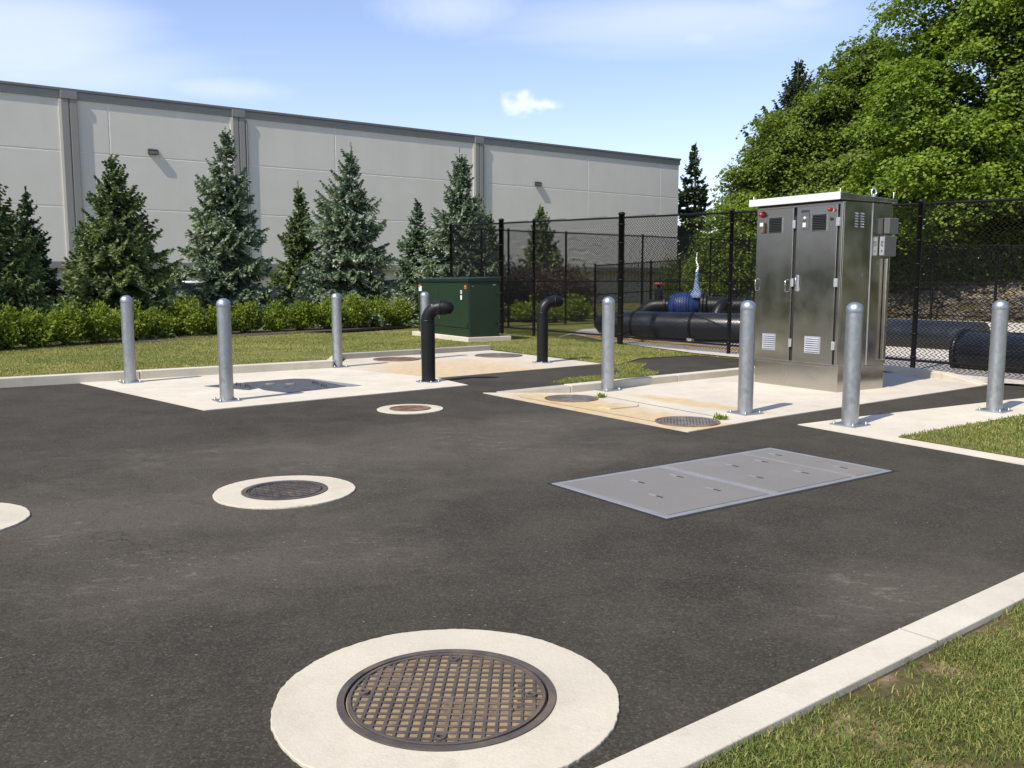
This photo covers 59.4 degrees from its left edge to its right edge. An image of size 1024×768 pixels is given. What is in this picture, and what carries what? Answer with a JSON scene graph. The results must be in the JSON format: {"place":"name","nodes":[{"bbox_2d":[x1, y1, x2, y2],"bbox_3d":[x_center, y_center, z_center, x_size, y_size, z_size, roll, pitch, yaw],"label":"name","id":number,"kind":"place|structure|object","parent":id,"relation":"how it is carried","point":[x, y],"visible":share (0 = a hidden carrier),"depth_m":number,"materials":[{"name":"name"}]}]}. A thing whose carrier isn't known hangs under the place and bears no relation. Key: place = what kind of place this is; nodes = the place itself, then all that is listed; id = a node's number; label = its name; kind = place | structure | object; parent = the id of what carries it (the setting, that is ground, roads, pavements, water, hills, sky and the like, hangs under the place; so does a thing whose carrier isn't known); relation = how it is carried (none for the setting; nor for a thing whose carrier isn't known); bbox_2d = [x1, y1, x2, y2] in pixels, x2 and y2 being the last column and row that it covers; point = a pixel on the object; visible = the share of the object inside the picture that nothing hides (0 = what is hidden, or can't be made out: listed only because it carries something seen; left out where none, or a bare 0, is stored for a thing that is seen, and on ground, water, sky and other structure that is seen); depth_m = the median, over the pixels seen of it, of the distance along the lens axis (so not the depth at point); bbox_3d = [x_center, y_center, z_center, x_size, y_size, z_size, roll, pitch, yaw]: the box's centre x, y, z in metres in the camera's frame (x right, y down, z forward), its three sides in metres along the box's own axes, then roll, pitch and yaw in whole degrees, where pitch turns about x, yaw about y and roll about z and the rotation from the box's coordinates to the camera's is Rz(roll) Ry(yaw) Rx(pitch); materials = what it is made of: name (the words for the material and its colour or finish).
{"place":"outdoors","nodes":[
{"label":"outdoors","id":0,"kind":"place"},
{"bbox_2d":[0,0,996,258],"label":"sky","id":1,"kind":"structure","parent":0,"point":[664,78],"materials":[{"name":"blue"}]},
{"bbox_2d":[0,350,1023,767],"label":"asphalt","id":2,"kind":"structure","parent":0,"point":[160,606],"depth_m":4.91,"materials":[{"name":"grey asphalt"}]},
{"bbox_2d":[0,503,29,530],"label":"manhole","id":3,"kind":"object","parent":2,"relation":"on","point":[12,515],"visible":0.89,"depth_m":5.70,"materials":[{"name":"concrete"}]},
{"bbox_2d":[0,360,332,387],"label":"kerb","id":4,"kind":"structure","parent":2,"relation":"on","point":[38,380],"depth_m":13.62,"materials":[{"name":"concrete"}]},
{"bbox_2d":[81,368,467,410],"bbox_3d":[-3.371,0.013,12.969,4.322,0.050,3.879,-6,9,-40],"label":"concrete pad","id":5,"kind":"object","parent":2,"relation":"on","point":[194,392],"visible":0.65,"depth_m":12.45,"materials":[{"name":"beige concrete"}]},
{"bbox_2d":[118,295,142,383],"bbox_3d":[-5.559,-0.650,13.011,0.290,1.265,0.290,-5,8,-35],"label":"bollard","id":6,"kind":"object","parent":5,"relation":"on","point":[128,337],"visible":1,"depth_m":12.95,"materials":[{"name":"metal"}]},
{"bbox_2d":[212,298,241,402],"bbox_3d":[-3.527,-0.420,11.040,0.290,1.265,0.290,-5,8,-35],"label":"bollard","id":7,"kind":"object","parent":5,"relation":"on","point":[224,337],"visible":1,"depth_m":10.98,"materials":[{"name":"metal"}]},
{"bbox_2d":[206,378,361,392],"bbox_3d":[-3.219,0.020,12.634,1.564,0.074,1.563,6,9,43],"label":"access hatch","id":8,"kind":"object","parent":5,"relation":"on","point":[292,385],"visible":0.88,"depth_m":12.62,"materials":[{"name":"metal"}]},
{"bbox_2d":[416,300,453,382],"bbox_3d":[-1.125,-0.623,13.088,0.571,1.206,0.370,1,7,10],"label":"vent pipe","id":9,"kind":"object","parent":5,"relation":"on","point":[431,311],"visible":1,"depth_m":13.02,"materials":[{"name":"black plastic"}]},
{"bbox_2d":[212,475,355,509],"bbox_3d":[-1.611,0.777,6.384,0.982,0.058,0.984,-2,7,-20],"label":"manhole","id":10,"kind":"object","parent":2,"relation":"on","point":[282,492],"visible":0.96,"depth_m":6.31,"materials":[{"name":"concrete"}]},
{"bbox_2d":[377,404,442,413],"bbox_3d":[-1.183,0.306,10.423,0.765,0.058,0.765,-5,8,-35],"label":"manhole","id":11,"kind":"object","parent":2,"relation":"on","point":[409,409],"visible":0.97,"depth_m":10.33,"materials":[{"name":"concrete"}]},
{"bbox_2d":[342,345,490,359],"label":"kerb","id":12,"kind":"structure","parent":2,"relation":"on","point":[355,355],"depth_m":17.75,"materials":[{"name":"concrete"}]},
{"bbox_2d":[270,629,618,767],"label":"manhole","id":13,"kind":"object","parent":2,"relation":"on","point":[456,698],"visible":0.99,"depth_m":3.16,"materials":[{"name":"concrete"}]},
{"bbox_2d":[340,350,601,377],"bbox_3d":[-0.995,-0.362,16.217,4.438,0.050,3.764,-5,8,-38],"label":"concrete pad","id":14,"kind":"object","parent":2,"relation":"on","point":[455,364],"visible":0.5,"depth_m":15.84,"materials":[{"name":"beige concrete"}]},
{"bbox_2d":[331,293,348,367],"bbox_3d":[-2.988,-0.919,15.323,0.290,1.265,0.290,-5,8,-38],"label":"bollard","id":15,"kind":"object","parent":14,"relation":"on","point":[336,315],"visible":0.88,"depth_m":15.26,"materials":[{"name":"metal"}]},
{"bbox_2d":[474,353,522,357],"bbox_3d":[-0.265,-0.546,17.683,0.947,0.050,0.947,-5,8,-35],"label":"manhole cover","id":16,"kind":"object","parent":14,"relation":"on","point":[497,355],"visible":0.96,"depth_m":17.60,"materials":[{"name":"brown metal"}]},
{"bbox_2d":[532,295,562,362],"bbox_3d":[0.648,-0.992,16.213,0.581,1.216,0.370,-3,7,-22],"label":"vent pipe","id":17,"kind":"object","parent":14,"relation":"on","point":[546,304],"visible":1,"depth_m":16.10,"materials":[{"name":"black plastic"}]},
{"bbox_2d":[496,385,569,392],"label":"kerb ramp","id":18,"kind":"structure","parent":2,"relation":"on","point":[557,389],"depth_m":11.88,"materials":[{"name":"concrete"}]},
{"bbox_2d":[564,366,754,392],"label":"kerb","id":19,"kind":"structure","parent":2,"relation":"on","point":[629,382],"depth_m":12.92,"materials":[{"name":"concrete"}]},
{"bbox_2d":[546,447,897,520],"bbox_3d":[1.642,0.722,6.849,2.522,0.040,1.254,-5,8,-35],"label":"vault hatch","id":20,"kind":"object","parent":2,"relation":"in","point":[674,490],"visible":0.94,"depth_m":6.68,"materials":[{"name":"metal"}]},
{"bbox_2d":[484,372,983,431],"bbox_3d":[3.591,0.084,12.372,7.087,0.050,3.726,-5,8,-34],"label":"concrete pad","id":21,"kind":"object","parent":2,"relation":"on","point":[712,396],"visible":0.5,"depth_m":11.31,"materials":[{"name":"beige concrete"}]},
{"bbox_2d":[545,394,597,401],"bbox_3d":[0.747,0.199,11.291,0.676,0.050,0.676,-5,8,-35],"label":"manhole cover","id":22,"kind":"object","parent":21,"relation":"on","point":[571,398],"visible":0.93,"depth_m":11.26,"materials":[{"name":"grey metal"}]},
{"bbox_2d":[596,297,622,391],"bbox_3d":[1.294,-0.543,12.098,0.290,1.265,0.290,-5,8,-37],"label":"bollard","id":23,"kind":"object","parent":21,"relation":"on","point":[608,330],"visible":1,"depth_m":12.03,"materials":[{"name":"metal"}]},
{"bbox_2d":[598,403,638,409],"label":"lifted slab","id":24,"kind":"structure","parent":21,"relation":"on","point":[611,406],"depth_m":10.54,"materials":[{"name":"concrete"}]},
{"bbox_2d":[655,416,719,426],"bbox_3d":[1.846,0.413,9.455,0.677,0.050,0.677,-5,8,-35],"label":"manhole cover","id":25,"kind":"object","parent":21,"relation":"on","point":[685,421],"visible":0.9,"depth_m":9.43,"materials":[{"name":"grey metal"}]},
{"bbox_2d":[726,300,763,415],"bbox_3d":[2.611,-0.297,9.990,0.290,1.265,0.290,-4,8,-31],"label":"bollard","id":26,"kind":"object","parent":21,"relation":"on","point":[746,355],"visible":1,"depth_m":9.93,"materials":[{"name":"metal"}]},
{"bbox_2d":[749,188,898,391],"bbox_3d":[4.305,-1.321,12.575,1.192,2.700,1.600,-4,8,-32],"label":"utility cabinet","id":27,"kind":"object","parent":21,"relation":"on","point":[822,261],"visible":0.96,"depth_m":12.13,"materials":[{"name":"silver metal"}]},
{"bbox_2d":[595,572,1023,767],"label":"kerb","id":28,"kind":"structure","parent":2,"relation":"on","point":[691,745],"depth_m":3.27,"materials":[{"name":"concrete"}]},
{"bbox_2d":[798,398,1023,464],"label":"concrete pad","id":29,"kind":"object","parent":2,"relation":"on","point":[891,427],"visible":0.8,"depth_m":9.36,"materials":[{"name":"beige concrete"}]},
{"bbox_2d":[829,302,870,427],"bbox_3d":[3.482,-0.204,9.188,0.290,1.265,0.290,-5,8,-35],"label":"bollard","id":30,"kind":"object","parent":29,"relation":"on","point":[852,364],"visible":1,"depth_m":9.13,"materials":[{"name":"metal"}]},
{"bbox_2d":[899,414,1023,457],"bbox_3d":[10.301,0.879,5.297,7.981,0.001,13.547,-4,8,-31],"label":"lawn patch","id":31,"kind":"object","parent":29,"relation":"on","point":[991,449],"visible":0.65,"depth_m":8.34,"materials":[{"name":"plant"}]},
{"bbox_2d":[975,300,1012,413],"bbox_3d":[5.502,-0.319,10.178,0.290,1.265,0.290,-5,8,-38],"label":"bollard","id":32,"kind":"object","parent":29,"relation":"on","point":[997,354],"visible":1,"depth_m":10.12,"materials":[{"name":"metal"}]},
{"bbox_2d":[883,364,949,378],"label":"kerb","id":33,"kind":"structure","parent":2,"relation":"on","point":[925,373],"depth_m":13.97,"materials":[{"name":"concrete"}]},
{"bbox_2d":[941,373,986,384],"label":"kerb ramp","id":34,"kind":"structure","parent":2,"relation":"on","point":[954,377],"depth_m":13.17,"materials":[{"name":"concrete"}]},
{"bbox_2d":[0,305,1023,385],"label":"lawn","id":35,"kind":"structure","parent":0,"point":[294,354],"depth_m":17.87,"materials":[{"name":"plant"}]},
{"bbox_2d":[12,186,68,312],"bbox_3d":[-13.184,-3.271,24.836,2.137,4.378,2.234,0,7,0],"label":"spruce tree","id":36,"kind":"object","parent":35,"relation":"on","point":[27,228],"visible":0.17,"depth_m":24.69,"materials":[{"name":"green plant"}]},
{"bbox_2d":[0,325,409,351],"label":"mulch bed","id":37,"kind":"object","parent":35,"relation":"on","point":[315,329],"visible":0.22,"depth_m":23.28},
{"bbox_2d":[0,303,26,349],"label":"hedge shrub","id":38,"kind":"object","parent":37,"relation":"on","point":[11,336],"visible":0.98,"depth_m":17.86,"materials":[{"name":"green plant"}]},
{"bbox_2d":[0,184,66,342],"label":"spruce tree","id":39,"kind":"object","parent":37,"relation":"on","point":[19,286],"visible":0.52,"depth_m":19.79,"materials":[{"name":"green plant"}]},
{"bbox_2d":[16,305,64,347],"bbox_3d":[-9.832,-1.184,18.515,1.052,0.904,1.159,-5,8,-35],"label":"hedge shrub","id":40,"kind":"object","parent":37,"relation":"on","point":[37,335],"visible":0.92,"depth_m":18.35,"materials":[{"name":"green plant"}]},
{"bbox_2d":[41,297,91,344],"bbox_3d":[-9.512,-1.352,19.205,1.029,1.047,1.200,-3,7,-21],"label":"hedge shrub","id":41,"kind":"object","parent":37,"relation":"on","point":[72,324],"visible":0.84,"depth_m":19.00,"materials":[{"name":"green plant"}]},
{"bbox_2d":[51,219,95,310],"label":"spruce tree","id":42,"kind":"object","parent":37,"relation":"on","point":[75,255],"visible":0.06,"depth_m":24.20,"materials":[{"name":"green plant"}]},
{"bbox_2d":[81,298,121,342],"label":"hedge shrub","id":43,"kind":"object","parent":37,"relation":"on","point":[101,329],"visible":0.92,"depth_m":19.70,"materials":[{"name":"green plant"}]},
{"bbox_2d":[55,153,202,337],"bbox_3d":[-9.896,-3.031,22.559,4.359,5.526,4.085,0,7,0],"label":"spruce tree","id":44,"kind":"object","parent":37,"relation":"on","point":[112,270],"visible":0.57,"depth_m":22.21,"materials":[{"name":"green plant"}]},
{"bbox_2d":[112,295,154,340],"bbox_3d":[-8.856,-1.516,20.700,1.100,1.072,1.230,-5,8,-35],"label":"hedge shrub","id":45,"kind":"object","parent":37,"relation":"on","point":[141,323],"visible":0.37,"depth_m":20.68,"materials":[{"name":"green plant"}]},
{"bbox_2d":[141,305,181,337],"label":"hedge shrub","id":46,"kind":"object","parent":37,"relation":"on","point":[165,324],"visible":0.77,"depth_m":21.42,"materials":[{"name":"green plant"}]},
{"bbox_2d":[163,294,209,335],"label":"hedge shrub","id":47,"kind":"object","parent":37,"relation":"on","point":[186,313],"visible":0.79,"depth_m":22.10,"materials":[{"name":"green plant"}]},
{"bbox_2d":[198,304,237,334],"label":"hedge shrub","id":48,"kind":"object","parent":37,"relation":"on","point":[210,327],"visible":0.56,"depth_m":22.70,"materials":[{"name":"green plant"}]},
{"bbox_2d":[158,124,296,329],"bbox_3d":[-8.272,-4.008,25.600,4.437,6.692,4.006,0,7,0],"label":"spruce tree","id":49,"kind":"object","parent":37,"relation":"on","point":[228,269],"visible":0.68,"depth_m":25.17,"materials":[{"name":"green plant"}]},
{"bbox_2d":[231,296,265,332],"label":"hedge shrub","id":50,"kind":"object","parent":37,"relation":"on","point":[246,315],"visible":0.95,"depth_m":23.34,"materials":[{"name":"green plant"}]},
{"bbox_2d":[258,299,293,331],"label":"hedge shrub","id":51,"kind":"object","parent":37,"relation":"on","point":[275,319],"visible":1,"depth_m":23.96,"materials":[{"name":"green plant"}]},
{"bbox_2d":[285,297,322,329],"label":"hedge shrub","id":52,"kind":"object","parent":37,"relation":"on","point":[304,314],"visible":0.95,"depth_m":24.64,"materials":[{"name":"green plant"}]},
{"bbox_2d":[312,294,350,328],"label":"hedge shrub","id":53,"kind":"object","parent":37,"relation":"on","point":[324,308],"visible":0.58,"depth_m":25.25,"materials":[{"name":"green plant"}]},
{"bbox_2d":[291,143,418,326],"bbox_3d":[-5.152,-4.224,28.005,4.675,6.569,4.882,0,7,0],"label":"spruce tree","id":54,"kind":"object","parent":37,"relation":"on","point":[350,258],"visible":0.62,"depth_m":27.68,"materials":[{"name":"green plant"}]},
{"bbox_2d":[341,291,377,327],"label":"hedge shrub","id":55,"kind":"object","parent":37,"relation":"on","point":[357,315],"visible":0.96,"depth_m":25.86,"materials":[{"name":"green plant"}]},
{"bbox_2d":[364,295,395,326],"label":"hedge shrub","id":56,"kind":"object","parent":37,"relation":"on","point":[384,310],"visible":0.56,"depth_m":26.40,"materials":[{"name":"green plant"}]},
{"bbox_2d":[387,295,414,325],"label":"hedge shrub","id":57,"kind":"object","parent":37,"relation":"on","point":[401,314],"visible":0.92,"depth_m":27.03,"materials":[{"name":"green plant"}]},
{"bbox_2d":[260,181,323,309],"bbox_3d":[-7.194,-4.303,30.955,3.050,5.333,2.670,0,7,0],"label":"spruce tree","id":58,"kind":"object","parent":35,"relation":"on","point":[299,248],"visible":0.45,"depth_m":30.38,"materials":[{"name":"green plant"}]},
{"bbox_2d":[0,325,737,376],"bbox_3d":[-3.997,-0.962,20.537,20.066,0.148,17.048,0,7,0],"label":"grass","id":59,"kind":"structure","parent":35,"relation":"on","point":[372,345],"depth_m":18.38,"materials":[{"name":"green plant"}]},
{"bbox_2d":[390,198,442,320],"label":"spruce tree","id":60,"kind":"object","parent":35,"relation":"on","point":[416,238],"visible":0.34,"depth_m":32.92,"materials":[{"name":"green plant"}]},
{"bbox_2d":[395,146,513,319],"bbox_3d":[-1.949,-4.846,31.513,4.250,6.889,4.452,0,7,0],"label":"spruce tree","id":61,"kind":"object","parent":35,"relation":"on","point":[460,204],"visible":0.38,"depth_m":31.21,"materials":[{"name":"green plant"}]},
{"bbox_2d":[412,331,510,341],"bbox_3d":[-1.339,-1.203,22.939,1.210,0.177,3.100,-4,8,-31],"label":"concrete base","id":62,"kind":"object","parent":35,"relation":"on","point":[472,339],"visible":0.5,"depth_m":21.77,"materials":[{"name":"beige concrete"}]},
{"bbox_2d":[417,277,500,336],"bbox_3d":[-1.372,-1.980,22.662,0.920,1.430,2.760,-4,8,-31],"label":"transformer","id":63,"kind":"object","parent":62,"relation":"on","point":[475,301],"visible":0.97,"depth_m":21.64,"materials":[{"name":"green paint"}]},
{"bbox_2d":[419,283,438,324],"bbox_3d":[-2.146,-2.067,23.101,0.028,1.070,1.120,-4,8,-31],"label":"door","id":64,"kind":"structure","parent":63,"relation":"in","point":[432,288],"depth_m":22.93,"materials":[{"name":"green paint"}]},
{"bbox_2d":[438,283,468,327],"bbox_3d":[-1.446,-1.933,21.951,0.048,1.070,1.555,-4,8,-31],"label":"door","id":65,"kind":"structure","parent":63,"relation":"in","point":[456,293],"depth_m":21.80,"materials":[{"name":"green paint"}]},
{"bbox_2d":[505,295,540,321],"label":"green shrub","id":66,"kind":"object","parent":35,"relation":"on","point":[519,317],"visible":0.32,"depth_m":31.12,"materials":[{"name":"green plant"}]},
{"bbox_2d":[504,254,560,316],"bbox_3d":[0.211,-3.762,34.268,3.287,2.583,3.306,0,7,0],"label":"copper shrub","id":67,"kind":"object","parent":35,"relation":"on","point":[514,284],"visible":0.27,"depth_m":33.91,"materials":[{"name":"brown plant"}]},
{"bbox_2d":[512,203,587,302],"bbox_3d":[1.481,-5.113,39.898,4.211,5.716,3.694,0,7,0],"label":"spruce tree","id":68,"kind":"object","parent":35,"relation":"on","point":[540,215],"visible":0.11,"depth_m":39.39,"materials":[{"name":"green plant"}]},
{"bbox_2d":[514,256,593,302],"bbox_3d":[1.620,-3.867,35.306,3.156,2.584,3.805,6,9,42],"label":"copper shrub","id":69,"kind":"object","parent":35,"relation":"on","point":[563,289],"visible":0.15,"depth_m":34.96,"materials":[{"name":"brown plant"}]},
{"bbox_2d":[555,294,597,321],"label":"green shrub","id":70,"kind":"object","parent":35,"relation":"on","point":[582,300],"visible":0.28,"depth_m":31.71,"materials":[{"name":"green plant"}]},
{"bbox_2d":[548,259,607,310],"bbox_3d":[2.478,-3.869,36.268,2.995,2.362,2.573,2,7,18],"label":"copper shrub","id":71,"kind":"object","parent":35,"relation":"on","point":[583,285],"visible":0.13,"depth_m":35.91,"materials":[{"name":"brown plant"}]},
{"bbox_2d":[452,227,756,326],"bbox_3d":[5.353,-3.736,31.899,17.550,3.134,0.085,-5,8,-35],"label":"chain link fence","id":72,"kind":"object","parent":35,"relation":"on","point":[566,250],"visible":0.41,"depth_m":30.09,"materials":[{"name":"black metal"}]},
{"bbox_2d":[594,258,680,317],"bbox_3d":[4.744,-3.493,33.068,0.094,2.380,6.818,5,8,35],"label":"chain link fence","id":73,"kind":"object","parent":35,"relation":"on","point":[639,263],"visible":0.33,"depth_m":32.89,"materials":[{"name":"black metal"}]},
{"bbox_2d":[652,245,711,298],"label":"understorey shrub","id":74,"kind":"object","parent":35,"relation":"on","point":[676,275],"visible":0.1,"depth_m":43.32,"materials":[{"name":"green plant"}]},
{"bbox_2d":[681,198,759,297],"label":"maple tree","id":75,"kind":"object","parent":35,"relation":"on","point":[735,207],"visible":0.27,"depth_m":40.14,"materials":[{"name":"green plant"}]},
{"bbox_2d":[449,196,1023,378],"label":"chain link fence","id":76,"kind":"object","parent":35,"relation":"on","point":[913,360],"visible":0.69,"depth_m":18.64,"materials":[{"name":"black metal"}]},
{"bbox_2d":[704,103,877,255],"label":"maple tree","id":77,"kind":"object","parent":35,"relation":"on","point":[744,192],"visible":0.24,"depth_m":41.35,"materials":[{"name":"green plant"}]},
{"bbox_2d":[745,33,936,251],"bbox_3d":[15.511,-9.508,41.169,9.453,12.983,8.088,0,7,0],"label":"maple tree","id":78,"kind":"object","parent":35,"relation":"on","point":[842,89],"visible":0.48,"depth_m":39.88,"materials":[{"name":"green plant"}]},
{"bbox_2d":[820,0,1023,277],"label":"maple tree","id":79,"kind":"object","parent":35,"relation":"on","point":[945,135],"visible":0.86,"depth_m":33.10,"materials":[{"name":"green plant"}]},
{"bbox_2d":[887,243,1023,321],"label":"chain link fence","id":80,"kind":"object","parent":35,"relation":"on","point":[995,281],"visible":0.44,"depth_m":32.07,"materials":[{"name":"black metal"}]},
{"bbox_2d":[954,0,1023,249],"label":"maple tree","id":81,"kind":"object","parent":35,"relation":"on","point":[1018,73],"visible":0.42,"depth_m":32.38,"materials":[{"name":"green plant"}]},
{"bbox_2d":[554,361,658,383],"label":"grass","id":82,"kind":"structure","parent":0,"point":[622,374],"depth_m":14.15,"materials":[{"name":"green plant"}]},
{"bbox_2d":[560,318,1023,383],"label":"gravel yard","id":83,"kind":"structure","parent":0,"point":[1007,379],"depth_m":17.86,"materials":[{"name":"grey gravel"}]},
{"bbox_2d":[594,311,739,341],"bbox_3d":[3.808,-1.395,21.629,4.050,0.701,0.682,4,8,32],"label":"black pipe","id":84,"kind":"object","parent":83,"relation":"on","point":[656,324],"visible":0.43,"depth_m":21.24,"materials":[{"name":"plastic"}]},
{"bbox_2d":[637,257,754,312],"bbox_3d":[4.587,-2.183,22.224,3.349,2.150,1.056,2,7,18],"label":"pump","id":85,"kind":"object","parent":83,"relation":"on","point":[667,299],"visible":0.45,"depth_m":22.24,"materials":[{"name":"blue paint"},{"name":"black painted metal"},{"name":"red paint"}]},
{"bbox_2d":[886,319,989,349],"bbox_3d":[8.807,-1.058,19.515,0.720,0.721,2.791,-5,8,-37],"label":"black header pipe","id":86,"kind":"object","parent":83,"relation":"on","point":[930,332],"visible":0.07,"depth_m":19.03,"materials":[{"name":"plastic"}]},
{"bbox_2d":[949,329,1023,373],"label":"black header pipe","id":87,"kind":"object","parent":83,"relation":"on","point":[987,347],"visible":0.39,"depth_m":14.53,"materials":[{"name":"plastic"}]},
{"bbox_2d":[681,598,1023,767],"bbox_3d":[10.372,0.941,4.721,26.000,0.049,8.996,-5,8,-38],"label":"verge","id":88,"kind":"structure","parent":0,"point":[899,680],"depth_m":3.08,"materials":[{"name":"plant"}]},
{"label":"ground","id":89,"kind":"structure","parent":0,"visible":0},
{"bbox_2d":[0,80,680,305],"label":"warehouse","id":90,"kind":"structure","parent":89,"relation":"on","point":[58,145],"depth_m":45.39,"materials":[{"name":"metal"}]},
{"bbox_2d":[677,144,727,296],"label":"spruce tree","id":91,"kind":"object","parent":89,"relation":"on","point":[687,196],"visible":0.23,"depth_m":64.64,"materials":[{"name":"green plant"}]},
{"bbox_2d":[692,57,816,297],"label":"spruce tree","id":92,"kind":"object","parent":89,"relation":"on","point":[797,83],"visible":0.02,"depth_m":60.28,"materials":[{"name":"green plant"}]},
{"bbox_2d":[887,281,1023,322],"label":"rubble bank","id":93,"kind":"structure","parent":89,"relation":"on","point":[962,306],"depth_m":33.33,"materials":[{"name":"stone"}]},
{"bbox_2d":[889,238,952,291],"bbox_3d":[15.443,-4.904,36.626,4.340,2.579,4.337,0,7,0],"label":"understorey shrub","id":94,"kind":"object","parent":93,"relation":"on","point":[898,273],"visible":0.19,"depth_m":35.69,"materials":[{"name":"green plant"}]},
{"bbox_2d":[889,226,990,288],"bbox_3d":[17.192,-4.902,35.348,4.382,2.873,3.916,-5,8,-37],"label":"understorey shrub","id":95,"kind":"object","parent":93,"relation":"on","point":[926,270],"visible":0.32,"depth_m":34.96,"materials":[{"name":"green plant"}]},
{"bbox_2d":[888,279,1023,322],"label":"rubble stones","id":96,"kind":"object","parent":93,"relation":"on","point":[978,301],"visible":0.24,"depth_m":33.63,"materials":[{"name":"grey stone"}]},
{"bbox_2d":[923,217,1023,288],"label":"understorey shrub","id":97,"kind":"object","parent":93,"relation":"on","point":[978,263],"visible":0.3,"depth_m":33.99,"materials":[{"name":"green plant"}]},
{"bbox_2d":[971,216,1023,282],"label":"understorey shrub","id":98,"kind":"object","parent":93,"relation":"on","point":[984,258],"visible":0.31,"depth_m":33.37,"materials":[{"name":"green plant"}]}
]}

